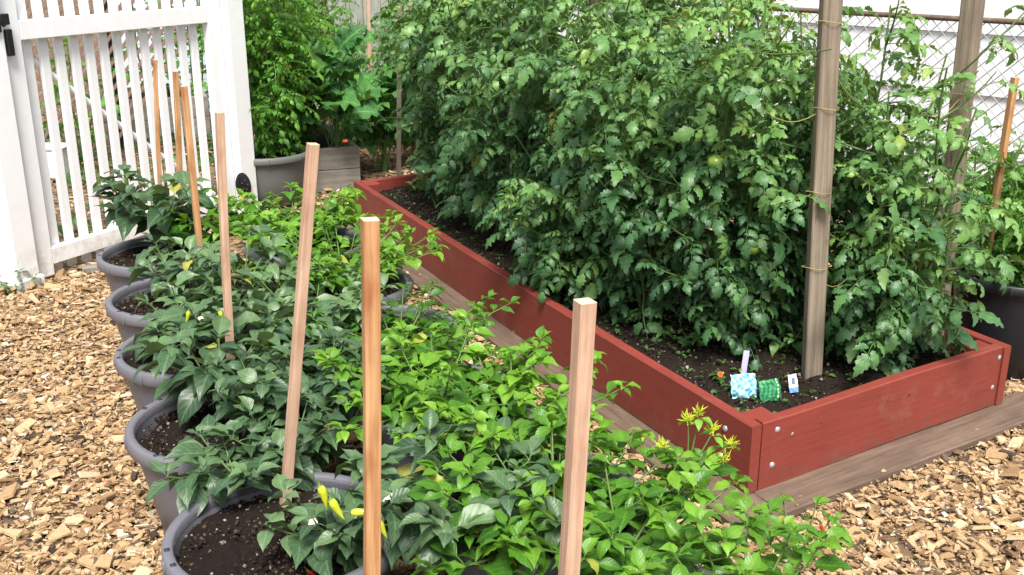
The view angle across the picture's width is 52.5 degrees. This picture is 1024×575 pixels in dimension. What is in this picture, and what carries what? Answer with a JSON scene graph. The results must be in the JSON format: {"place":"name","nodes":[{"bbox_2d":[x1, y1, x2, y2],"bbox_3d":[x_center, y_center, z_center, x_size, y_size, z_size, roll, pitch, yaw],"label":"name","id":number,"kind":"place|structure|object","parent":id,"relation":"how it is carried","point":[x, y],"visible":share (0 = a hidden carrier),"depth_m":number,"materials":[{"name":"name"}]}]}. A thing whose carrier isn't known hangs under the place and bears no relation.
{"place":"outdoors","nodes":[
{"label":"outdoors","id":0,"kind":"place"},
{"bbox_2d":[0,0,1023,574],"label":"ground","id":1,"kind":"structure","parent":0,"point":[956,560],"depth_m":3.37,"materials":[{"name":"wood"}]},
{"bbox_2d":[0,268,40,292],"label":"weed","id":2,"kind":"object","parent":1,"relation":"on","point":[9,287],"visible":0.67,"depth_m":4.96,"materials":[{"name":"green plant"}]},
{"bbox_2d":[0,25,44,293],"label":"gate post","id":3,"kind":"object","parent":1,"relation":"on","point":[17,248],"visible":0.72,"depth_m":4.89,"materials":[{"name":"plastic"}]},
{"bbox_2d":[45,143,69,179],"bbox_3d":[-3.234,-0.883,7.294,0.240,0.232,0.220,0,18,0],"label":"white bin","id":4,"kind":"object","parent":1,"relation":"on","point":[50,159],"visible":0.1,"depth_m":7.23,"materials":[{"name":"plastic"}]},
{"bbox_2d":[35,14,129,158],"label":"bush","id":5,"kind":"object","parent":1,"relation":"on","point":[56,91],"visible":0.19,"depth_m":7.46,"materials":[{"name":"green plant"}]},
{"bbox_2d":[81,263,101,273],"bbox_3d":[-2.117,-0.099,5.304,0.150,0.035,0.060,-10,21,-27],"label":"timber offcut","id":6,"kind":"object","parent":1,"relation":"on","point":[88,268],"visible":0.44,"depth_m":5.27,"materials":[{"name":"brown wood"}]},
{"bbox_2d":[25,0,200,152],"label":"slatted fence","id":7,"kind":"object","parent":1,"relation":"on","point":[81,49],"visible":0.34,"depth_m":7.85,"materials":[{"name":"wood"}]},
{"bbox_2d":[104,1,124,147],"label":"iron post","id":8,"kind":"object","parent":1,"relation":"on","point":[114,80],"visible":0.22,"depth_m":8.26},
{"bbox_2d":[96,0,187,94],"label":"climbing vine","id":9,"kind":"object","parent":1,"relation":"on","point":[140,68],"visible":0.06,"depth_m":9.21,"materials":[{"name":"green plant"}]},
{"bbox_2d":[45,123,252,261],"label":"weeds","id":10,"kind":"object","parent":1,"relation":"on","point":[74,219],"visible":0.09,"depth_m":7.66,"materials":[{"name":"green plant"}]},
{"bbox_2d":[102,85,210,143],"bbox_3d":[-3.131,-1.533,9.106,0.853,0.356,0.838,-7,20,-20],"label":"planter box","id":11,"kind":"object","parent":1,"relation":"on","point":[206,112],"visible":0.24,"depth_m":8.79,"materials":[{"name":"wood"}]},
{"bbox_2d":[153,59,161,183],"bbox_3d":[-1.731,-0.657,5.089,0.029,0.905,0.027,4,18,-1],"label":"wooden stake","id":12,"kind":"object","parent":1,"relation":"on","point":[156,111],"visible":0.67,"depth_m":5.03,"materials":[{"name":"brown wood"}]},
{"bbox_2d":[96,234,220,291],"bbox_3d":[-1.516,-0.007,4.556,0.542,0.328,0.542,3,19,8],"label":"plant tub","id":13,"kind":"object","parent":1,"relation":"on","point":[115,262],"visible":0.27,"depth_m":4.50,"materials":[{"name":"grey plastic"}]},
{"bbox_2d":[88,164,214,247],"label":"pepper plant","id":14,"kind":"object","parent":13,"relation":"on","point":[125,210],"visible":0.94,"depth_m":4.49,"materials":[{"name":"green plant"}]},
{"bbox_2d":[145,188,245,253],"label":"pepper plant","id":15,"kind":"object","parent":13,"relation":"on","point":[181,227],"visible":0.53,"depth_m":4.53,"materials":[{"name":"green plant"}]},
{"bbox_2d":[117,0,209,111],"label":"shed wall","id":16,"kind":"structure","parent":1,"relation":"on","point":[123,38],"depth_m":10.12,"materials":[{"name":"white"}]},
{"bbox_2d":[104,275,248,341],"bbox_3d":[-1.261,0.177,4.003,0.542,0.328,0.542,-16,24,-39],"label":"plant tub","id":17,"kind":"object","parent":1,"relation":"on","point":[121,304],"visible":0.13,"depth_m":3.92,"materials":[{"name":"grey plastic"}]},
{"bbox_2d":[126,232,241,307],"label":"pepper plant","id":18,"kind":"object","parent":17,"relation":"on","point":[168,269],"visible":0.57,"depth_m":3.83,"materials":[{"name":"green plant"}]},
{"bbox_2d":[180,85,202,256],"bbox_3d":[-1.243,-0.337,4.074,0.027,0.898,0.025,-10,21,-27],"label":"wooden stake","id":19,"kind":"object","parent":17,"relation":"on","point":[190,158],"visible":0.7,"depth_m":4.02,"materials":[{"name":"brown wood"}]},
{"bbox_2d":[171,222,290,305],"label":"pepper plant","id":20,"kind":"object","parent":17,"relation":"on","point":[276,239],"visible":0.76,"depth_m":3.72,"materials":[{"name":"green plant"}]},
{"bbox_2d":[172,71,183,206],"bbox_3d":[-1.548,-0.559,4.834,0.032,0.882,0.032,4,18,-1],"label":"wooden stake","id":21,"kind":"object","parent":1,"relation":"on","point":[177,118],"visible":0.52,"depth_m":4.76,"materials":[{"name":"brown wood"}]},
{"bbox_2d":[113,329,253,410],"bbox_3d":[-1.035,0.344,3.501,0.542,0.328,0.542,-1,18,-2],"label":"plant tub","id":22,"kind":"object","parent":1,"relation":"on","point":[144,386],"visible":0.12,"depth_m":3.31,"materials":[{"name":"grey plastic"}]},
{"bbox_2d":[129,271,240,362],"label":"pepper plant","id":23,"kind":"object","parent":22,"relation":"on","point":[154,327],"visible":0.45,"depth_m":3.49,"materials":[{"name":"green plant"}]},
{"bbox_2d":[158,290,339,359],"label":"pepper plant","id":24,"kind":"object","parent":22,"relation":"on","point":[174,313],"visible":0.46,"depth_m":3.24,"materials":[{"name":"green plant"}]},
{"bbox_2d":[161,0,209,108],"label":"climbing vine","id":25,"kind":"object","parent":1,"relation":"on","point":[202,65],"visible":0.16,"depth_m":9.19,"materials":[{"name":"green plant"}]},
{"bbox_2d":[123,395,324,532],"bbox_3d":[-0.803,0.520,2.971,0.542,0.328,0.542,14,23,36],"label":"plant tub","id":26,"kind":"object","parent":1,"relation":"on","point":[153,431],"visible":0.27,"depth_m":2.88,"materials":[{"name":"grey plastic"}]},
{"bbox_2d":[118,306,291,427],"bbox_3d":[-0.887,0.262,3.041,0.488,0.400,0.422,0,18,0],"label":"pepper plant","id":27,"kind":"object","parent":26,"relation":"on","point":[191,393],"visible":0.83,"depth_m":2.98,"materials":[{"name":"green plant"}]},
{"bbox_2d":[215,112,234,360],"bbox_3d":[-0.833,-0.018,3.035,0.032,0.988,0.030,2,18,-1],"label":"wooden stake","id":28,"kind":"object","parent":26,"relation":"on","point":[223,207],"visible":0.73,"depth_m":2.97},
{"bbox_2d":[178,343,353,435],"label":"pepper plant","id":29,"kind":"object","parent":26,"relation":"on","point":[227,382],"visible":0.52,"depth_m":2.83,"materials":[{"name":"green plant"}]},
{"bbox_2d":[204,389,352,490],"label":"pepper plant","id":30,"kind":"object","parent":26,"relation":"on","point":[314,451],"visible":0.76,"depth_m":2.66,"materials":[{"name":"green plant"}]},
{"bbox_2d":[237,328,405,422],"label":"pepper plant","id":31,"kind":"object","parent":26,"relation":"on","point":[279,366],"visible":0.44,"depth_m":2.92,"materials":[{"name":"green plant"}]},
{"bbox_2d":[219,0,261,213],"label":"gate post","id":32,"kind":"object","parent":1,"relation":"on","point":[235,65],"visible":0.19,"depth_m":6.14,"materials":[{"name":"plastic"}]},
{"bbox_2d":[0,0,250,277],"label":"picket gate","id":33,"kind":"structure","parent":32,"relation":"attached to","point":[20,30],"depth_m":5.35,"materials":[{"name":"wood"}]},
{"bbox_2d":[161,472,397,574],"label":"plant tub","id":34,"kind":"object","parent":1,"relation":"on","point":[214,538],"visible":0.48,"depth_m":2.40,"materials":[{"name":"grey plastic"}]},
{"bbox_2d":[144,409,299,515],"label":"pepper plant","id":35,"kind":"object","parent":34,"relation":"on","point":[206,474],"visible":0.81,"depth_m":2.52,"materials":[{"name":"green plant"}]},
{"bbox_2d":[279,143,319,507],"bbox_3d":[-0.504,0.168,2.430,0.031,1.025,0.032,7,18,-2],"label":"wooden stake","id":36,"kind":"object","parent":34,"relation":"on","point":[303,267],"visible":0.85,"depth_m":2.38,"materials":[{"name":"wood"}]},
{"bbox_2d":[257,449,415,574],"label":"pepper plant","id":37,"kind":"object","parent":34,"relation":"on","point":[303,540],"visible":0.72,"depth_m":2.24,"materials":[{"name":"green plant"}]},
{"bbox_2d":[254,142,305,208],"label":"plant tub","id":38,"kind":"object","parent":1,"relation":"on","point":[273,174],"visible":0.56,"depth_m":6.47,"materials":[{"name":"plastic"}]},
{"bbox_2d":[187,0,349,158],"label":"tomato plant","id":39,"kind":"object","parent":38,"relation":"on","point":[270,107],"visible":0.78,"depth_m":6.42,"materials":[{"name":"green plant"}]},
{"bbox_2d":[244,227,360,296],"bbox_3d":[-0.918,-0.051,4.690,0.542,0.328,0.542,15,24,38],"label":"plant tub","id":40,"kind":"object","parent":1,"relation":"on","point":[343,232],"visible":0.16,"depth_m":4.71,"materials":[{"name":"grey plastic"}]},
{"bbox_2d":[204,181,398,251],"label":"pepper plant","id":41,"kind":"object","parent":40,"relation":"on","point":[251,214],"visible":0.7,"depth_m":4.66,"materials":[{"name":"green plant"}]},
{"bbox_2d":[260,123,360,192],"bbox_3d":[-1.468,-0.931,7.392,0.557,0.296,1.038,-7,20,-19],"label":"planter box","id":42,"kind":"object","parent":1,"relation":"on","point":[339,167],"visible":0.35,"depth_m":6.98,"materials":[{"name":"grey wood"}]},
{"bbox_2d":[197,0,358,145],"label":"tomato plant","id":43,"kind":"object","parent":42,"relation":"on","point":[316,5],"visible":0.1,"depth_m":7.09,"materials":[{"name":"green plant"}]},
{"bbox_2d":[285,23,383,146],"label":"squash plant","id":44,"kind":"object","parent":42,"relation":"on","point":[351,106],"visible":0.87,"depth_m":6.72,"materials":[{"name":"green plant"}]},
{"bbox_2d":[273,263,413,371],"bbox_3d":[-0.663,0.133,4.137,0.542,0.328,0.542,3,19,8],"label":"plant tub","id":45,"kind":"object","parent":1,"relation":"on","point":[404,278],"visible":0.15,"depth_m":4.12,"materials":[{"name":"grey plastic"}]},
{"bbox_2d":[209,214,449,294],"bbox_3d":[-0.681,-0.098,4.057,0.783,0.295,0.835,8,20,22],"label":"pepper plant","id":46,"kind":"object","parent":45,"relation":"on","point":[389,259],"visible":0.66,"depth_m":4.08,"materials":[{"name":"green plant"}]},
{"bbox_2d":[250,0,446,108],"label":"board fence","id":47,"kind":"object","parent":1,"relation":"on","point":[357,12],"visible":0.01,"depth_m":9.50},
{"bbox_2d":[312,2,408,144],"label":"flower bush","id":48,"kind":"object","parent":1,"relation":"on","point":[368,60],"visible":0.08,"depth_m":8.23,"materials":[{"name":"green plant"}]},
{"bbox_2d":[366,0,373,125],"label":"wooden stake","id":49,"kind":"object","parent":1,"relation":"on","point":[368,26],"visible":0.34,"depth_m":8.16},
{"bbox_2d":[328,59,434,171],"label":"squash plant","id":50,"kind":"object","parent":1,"relation":"on","point":[383,129],"visible":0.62,"depth_m":7.38,"materials":[{"name":"green plant"}]},
{"bbox_2d":[309,304,462,432],"bbox_3d":[-0.436,0.300,3.635,0.542,0.328,0.542,-8,20,-23],"label":"plant tub","id":51,"kind":"object","parent":1,"relation":"on","point":[431,311],"visible":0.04,"depth_m":3.77,"materials":[{"name":"grey plastic"}]},
{"bbox_2d":[196,260,397,344],"bbox_3d":[-0.672,0.085,3.556,0.629,0.265,0.620,14,23,37],"label":"pepper plant","id":52,"kind":"object","parent":51,"relation":"on","point":[284,294],"visible":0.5,"depth_m":3.57,"materials":[{"name":"green plant"}]},
{"bbox_2d":[303,280,537,383],"bbox_3d":[-0.355,0.161,3.364,0.873,0.243,0.820,16,24,39],"label":"pepper plant","id":53,"kind":"object","parent":51,"relation":"on","point":[477,310],"visible":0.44,"depth_m":3.42,"materials":[{"name":"green plant"}]},
{"bbox_2d":[396,1,401,175],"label":"support post","id":54,"kind":"object","parent":1,"relation":"on","point":[398,154],"visible":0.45,"depth_m":6.46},
{"bbox_2d":[375,0,470,154],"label":"tomato plant","id":55,"kind":"object","parent":1,"relation":"on","point":[406,144],"visible":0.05,"depth_m":7.63,"materials":[{"name":"green plant"}]},
{"bbox_2d":[352,362,533,499],"bbox_3d":[-0.205,0.476,3.105,0.542,0.328,0.542,11,22,31],"label":"plant tub","id":56,"kind":"object","parent":1,"relation":"on","point":[459,454],"visible":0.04,"depth_m":2.92,"materials":[{"name":"grey plastic"}]},
{"bbox_2d":[312,308,558,443],"bbox_3d":[-0.213,0.272,2.915,0.679,0.314,0.760,0,18,0],"label":"pepper plant","id":57,"kind":"object","parent":56,"relation":"on","point":[504,393],"visible":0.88,"depth_m":2.85,"materials":[{"name":"green plant"}]},
{"bbox_2d":[348,342,654,470],"bbox_3d":[-0.018,0.344,2.749,0.816,0.284,0.681,10,21,27],"label":"pepper plant","id":58,"kind":"object","parent":56,"relation":"on","point":[519,429],"visible":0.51,"depth_m":2.74,"materials":[{"name":"green plant"}]},
{"bbox_2d":[439,447,645,574],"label":"plant tub","id":59,"kind":"object","parent":1,"relation":"on","point":[469,570],"visible":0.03,"depth_m":2.43,"materials":[{"name":"grey plastic"}]},
{"bbox_2d":[312,407,585,571],"bbox_3d":[-0.140,0.468,2.376,0.600,0.282,0.610,0,18,0],"label":"pepper plant","id":60,"kind":"object","parent":59,"relation":"on","point":[414,527],"visible":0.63,"depth_m":2.23,"materials":[{"name":"green plant"}]},
{"bbox_2d":[407,408,739,574],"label":"pepper plant","id":61,"kind":"object","parent":59,"relation":"on","point":[437,488],"visible":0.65,"depth_m":2.24,"materials":[{"name":"green plant"}]},
{"bbox_2d":[647,402,739,534],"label":"flowering herb","id":62,"kind":"object","parent":59,"relation":"on","point":[698,422],"visible":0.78,"depth_m":2.36,"materials":[{"name":"yellow plant"}]},
{"bbox_2d":[338,215,784,534],"bbox_3d":[-0.165,0.124,4.643,0.165,0.030,3.982,-9,20,-25],"label":"sill plank","id":63,"kind":"object","parent":1,"relation":"on","point":[625,420],"visible":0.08,"depth_m":3.80,"materials":[{"name":"wood"}]},
{"bbox_2d":[354,168,1010,492],"bbox_3d":[0.403,-0.109,4.932,1.247,0.228,3.787,-9,20,-25],"label":"raised bed","id":64,"kind":"object","parent":1,"relation":"on","point":[833,419],"visible":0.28,"depth_m":3.58,"materials":[{"name":"red paint"}]},
{"bbox_2d":[405,176,427,192],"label":"seedling","id":65,"kind":"object","parent":64,"relation":"on","point":[414,185],"visible":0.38,"depth_m":6.19,"materials":[{"name":"green plant"}]},
{"bbox_2d":[370,0,508,205],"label":"tomato plant","id":66,"kind":"object","parent":64,"relation":"on","point":[426,128],"visible":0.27,"depth_m":5.66,"materials":[{"name":"green plant"}]},
{"bbox_2d":[369,0,537,231],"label":"tomato plant","id":67,"kind":"object","parent":64,"relation":"on","point":[455,205],"visible":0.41,"depth_m":5.04,"materials":[{"name":"green plant"}]},
{"bbox_2d":[434,0,587,252],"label":"tomato plant","id":68,"kind":"object","parent":64,"relation":"on","point":[483,117],"visible":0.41,"depth_m":4.65,"materials":[{"name":"green plant"}]},
{"bbox_2d":[465,4,561,163],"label":"tomato plant","id":69,"kind":"object","parent":64,"relation":"on","point":[523,49],"visible":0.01,"depth_m":6.01,"materials":[{"name":"green plant"}]},
{"bbox_2d":[424,0,694,297],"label":"tomato plant","id":70,"kind":"object","parent":64,"relation":"on","point":[532,64],"visible":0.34,"depth_m":4.11,"materials":[{"name":"green plant"}]},
{"bbox_2d":[475,169,667,309],"bbox_3d":[0.249,-0.174,4.181,0.796,0.701,0.660,0,18,0],"label":"tomato plant","id":71,"kind":"object","parent":64,"relation":"on","point":[559,263],"visible":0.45,"depth_m":4.10,"materials":[{"name":"green plant"}]},
{"bbox_2d":[583,0,600,124],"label":"support post","id":72,"kind":"object","parent":64,"relation":"on","point":[591,2],"depth_m":4.45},
{"bbox_2d":[523,0,690,164],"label":"tomato plant","id":73,"kind":"object","parent":64,"relation":"on","point":[678,2],"visible":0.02,"depth_m":5.14,"materials":[{"name":"green plant"}]},
{"bbox_2d":[617,312,640,323],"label":"seedling","id":74,"kind":"object","parent":64,"relation":"on","point":[630,319],"visible":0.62,"depth_m":4.07,"materials":[{"name":"green plant"}]},
{"bbox_2d":[383,189,877,412],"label":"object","id":75,"kind":"object","parent":64,"relation":"on","point":[690,369],"visible":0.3,"depth_m":3.77,"materials":[{"name":"green plant"}]},
{"bbox_2d":[547,0,752,341],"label":"tomato plant","id":76,"kind":"object","parent":64,"relation":"on","point":[630,139],"visible":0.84,"depth_m":3.73,"materials":[{"name":"green plant"}]},
{"bbox_2d":[645,320,675,338],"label":"seedling","id":77,"kind":"object","parent":64,"relation":"on","point":[668,332],"visible":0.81,"depth_m":3.90,"materials":[{"name":"green plant"}]},
{"bbox_2d":[672,326,703,346],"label":"seedling","id":78,"kind":"object","parent":64,"relation":"on","point":[684,342],"visible":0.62,"depth_m":3.83,"materials":[{"name":"green plant"}]},
{"bbox_2d":[622,0,781,255],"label":"tomato plant","id":79,"kind":"object","parent":64,"relation":"on","point":[683,8],"visible":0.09,"depth_m":4.54,"materials":[{"name":"green plant"}]},
{"bbox_2d":[709,369,742,389],"bbox_3d":[0.741,0.304,3.501,0.136,0.088,0.156,-3,19,-8],"label":"marigold","id":80,"kind":"object","parent":64,"relation":"on","point":[720,377],"visible":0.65,"depth_m":3.49,"materials":[{"name":"green plant"}]},
{"bbox_2d":[606,0,847,370],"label":"tomato plant","id":81,"kind":"object","parent":64,"relation":"on","point":[700,174],"visible":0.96,"depth_m":3.47,"materials":[{"name":"green plant"}]},
{"bbox_2d":[730,373,756,398],"bbox_3d":[0.758,0.321,3.398,0.088,0.083,0.028,-2,-7,-5],"label":"seed packet","id":82,"kind":"object","parent":64,"relation":"on","point":[743,385],"visible":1,"depth_m":3.39},
{"bbox_2d":[740,350,749,372],"bbox_3d":[0.801,0.258,3.572,0.020,0.085,0.004,6,12,-1],"label":"plant tag","id":83,"kind":"object","parent":64,"relation":"on","point":[745,361],"visible":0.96,"depth_m":3.57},
{"bbox_2d":[651,0,880,295],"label":"tomato plant","id":84,"kind":"object","parent":64,"relation":"on","point":[755,8],"visible":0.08,"depth_m":3.85,"materials":[{"name":"green plant"}]},
{"bbox_2d":[758,378,781,401],"bbox_3d":[0.838,0.334,3.377,0.078,0.072,0.020,-5,-10,-14],"label":"seed packet","id":85,"kind":"object","parent":64,"relation":"on","point":[770,389],"visible":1,"depth_m":3.37},
{"bbox_2d":[757,322,802,355],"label":"seedling","id":86,"kind":"object","parent":64,"relation":"on","point":[774,346],"visible":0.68,"depth_m":3.74,"materials":[{"name":"green plant"}]},
{"bbox_2d":[788,374,798,392],"bbox_3d":[0.930,0.317,3.438,0.034,0.061,0.011,-6,-4,-16],"label":"seed packet","id":87,"kind":"object","parent":64,"relation":"on","point":[793,383],"visible":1,"depth_m":3.44},
{"bbox_2d":[801,0,842,378],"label":"support post","id":88,"kind":"object","parent":64,"relation":"on","point":[825,96],"visible":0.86,"depth_m":3.35,"materials":[{"name":"wood"}]},
{"bbox_2d":[649,17,842,32],"bbox_3d":[0.736,-0.909,3.574,0.081,0.074,0.966,-12,22,-31],"label":"garden twine","id":89,"kind":"object","parent":88,"relation":"attached to","point":[775,30],"visible":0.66,"depth_m":3.33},
{"bbox_2d":[764,107,838,121],"bbox_3d":[0.899,-0.553,3.278,0.279,0.061,0.064,-4,19,-11],"label":"garden twine","id":90,"kind":"object","parent":88,"relation":"attached to","point":[802,119],"visible":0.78,"depth_m":3.28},
{"bbox_2d":[725,0,951,336],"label":"tomato plant","id":91,"kind":"object","parent":64,"relation":"on","point":[845,133],"visible":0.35,"depth_m":3.54,"materials":[{"name":"green plant"}]},
{"bbox_2d":[823,160,1023,376],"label":"tomato plant","id":92,"kind":"object","parent":64,"relation":"on","point":[851,337],"visible":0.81,"depth_m":3.39,"materials":[{"name":"green plant"}]},
{"bbox_2d":[827,5,1023,367],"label":"tomato plant","id":93,"kind":"object","parent":64,"relation":"on","point":[883,184],"visible":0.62,"depth_m":3.41,"materials":[{"name":"green plant"}]},
{"bbox_2d":[928,0,985,344],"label":"support post","id":94,"kind":"object","parent":64,"relation":"on","point":[969,32],"visible":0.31,"depth_m":3.55,"materials":[{"name":"wood"}]},
{"bbox_2d":[693,565,733,573],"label":"plant tub","id":95,"kind":"object","parent":1,"relation":"on","point":[702,570],"visible":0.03,"depth_m":2.21,"materials":[{"name":"grey plastic"}]},
{"bbox_2d":[558,297,596,574],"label":"wooden stake","id":96,"kind":"object","parent":95,"relation":"on","point":[580,384],"visible":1,"depth_m":1.72,"materials":[{"name":"wood"}]},
{"bbox_2d":[458,434,771,574],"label":"pepper plant","id":97,"kind":"object","parent":95,"relation":"on","point":[642,561],"visible":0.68,"depth_m":2.17,"materials":[{"name":"green plant"}]},
{"bbox_2d":[622,494,853,574],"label":"pepper plant","id":98,"kind":"object","parent":95,"relation":"on","point":[756,562],"visible":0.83,"depth_m":2.04,"materials":[{"name":"green plant"}]},
{"bbox_2d":[509,0,1023,175],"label":"chain link fence","id":99,"kind":"object","parent":1,"relation":"on","point":[989,21],"visible":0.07,"depth_m":5.53,"materials":[{"name":"metal"}]},
{"bbox_2d":[534,0,1023,195],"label":"house wall","id":100,"kind":"structure","parent":1,"relation":"on","point":[995,8],"depth_m":6.43,"materials":[{"name":"white"}]},
{"bbox_2d":[751,493,852,574],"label":"pepper plant","id":101,"kind":"object","parent":1,"relation":"on","point":[832,519],"visible":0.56,"depth_m":2.52,"materials":[{"name":"green plant"}]},
{"bbox_2d":[752,391,1023,515],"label":"sill plank","id":102,"kind":"object","parent":1,"relation":"on","point":[917,450],"visible":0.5,"depth_m":3.34,"materials":[{"name":"wood"}]},
{"bbox_2d":[906,125,1023,310],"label":"tomato plant","id":103,"kind":"object","parent":1,"relation":"on","point":[1016,154],"visible":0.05,"depth_m":4.71,"materials":[{"name":"green plant"}]},
{"bbox_2d":[953,255,1023,380],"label":"nursery pot","id":104,"kind":"object","parent":1,"relation":"on","point":[1007,307],"visible":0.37,"depth_m":3.90,"materials":[{"name":"black plastic"}]},
{"bbox_2d":[954,136,1023,310],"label":"tomato plant","id":105,"kind":"object","parent":104,"relation":"on","point":[1008,239],"visible":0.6,"depth_m":3.88,"materials":[{"name":"green plant"}]},
{"bbox_2d":[982,77,1019,264],"bbox_3d":[1.814,-0.422,3.863,0.028,0.711,0.025,-7,20,-21],"label":"wooden stake","id":106,"kind":"object","parent":104,"relation":"on","point":[1006,132],"visible":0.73,"depth_m":3.82,"materials":[{"name":"brown wood"}]},
{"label":"plant tub","id":107,"kind":"object","parent":1,"relation":"on","visible":0},
{"bbox_2d":[360,217,381,574],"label":"wooden stake","id":108,"kind":"object","parent":107,"relation":"on","point":[371,300],"visible":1,"depth_m":1.63,"materials":[{"name":"brown wood"}]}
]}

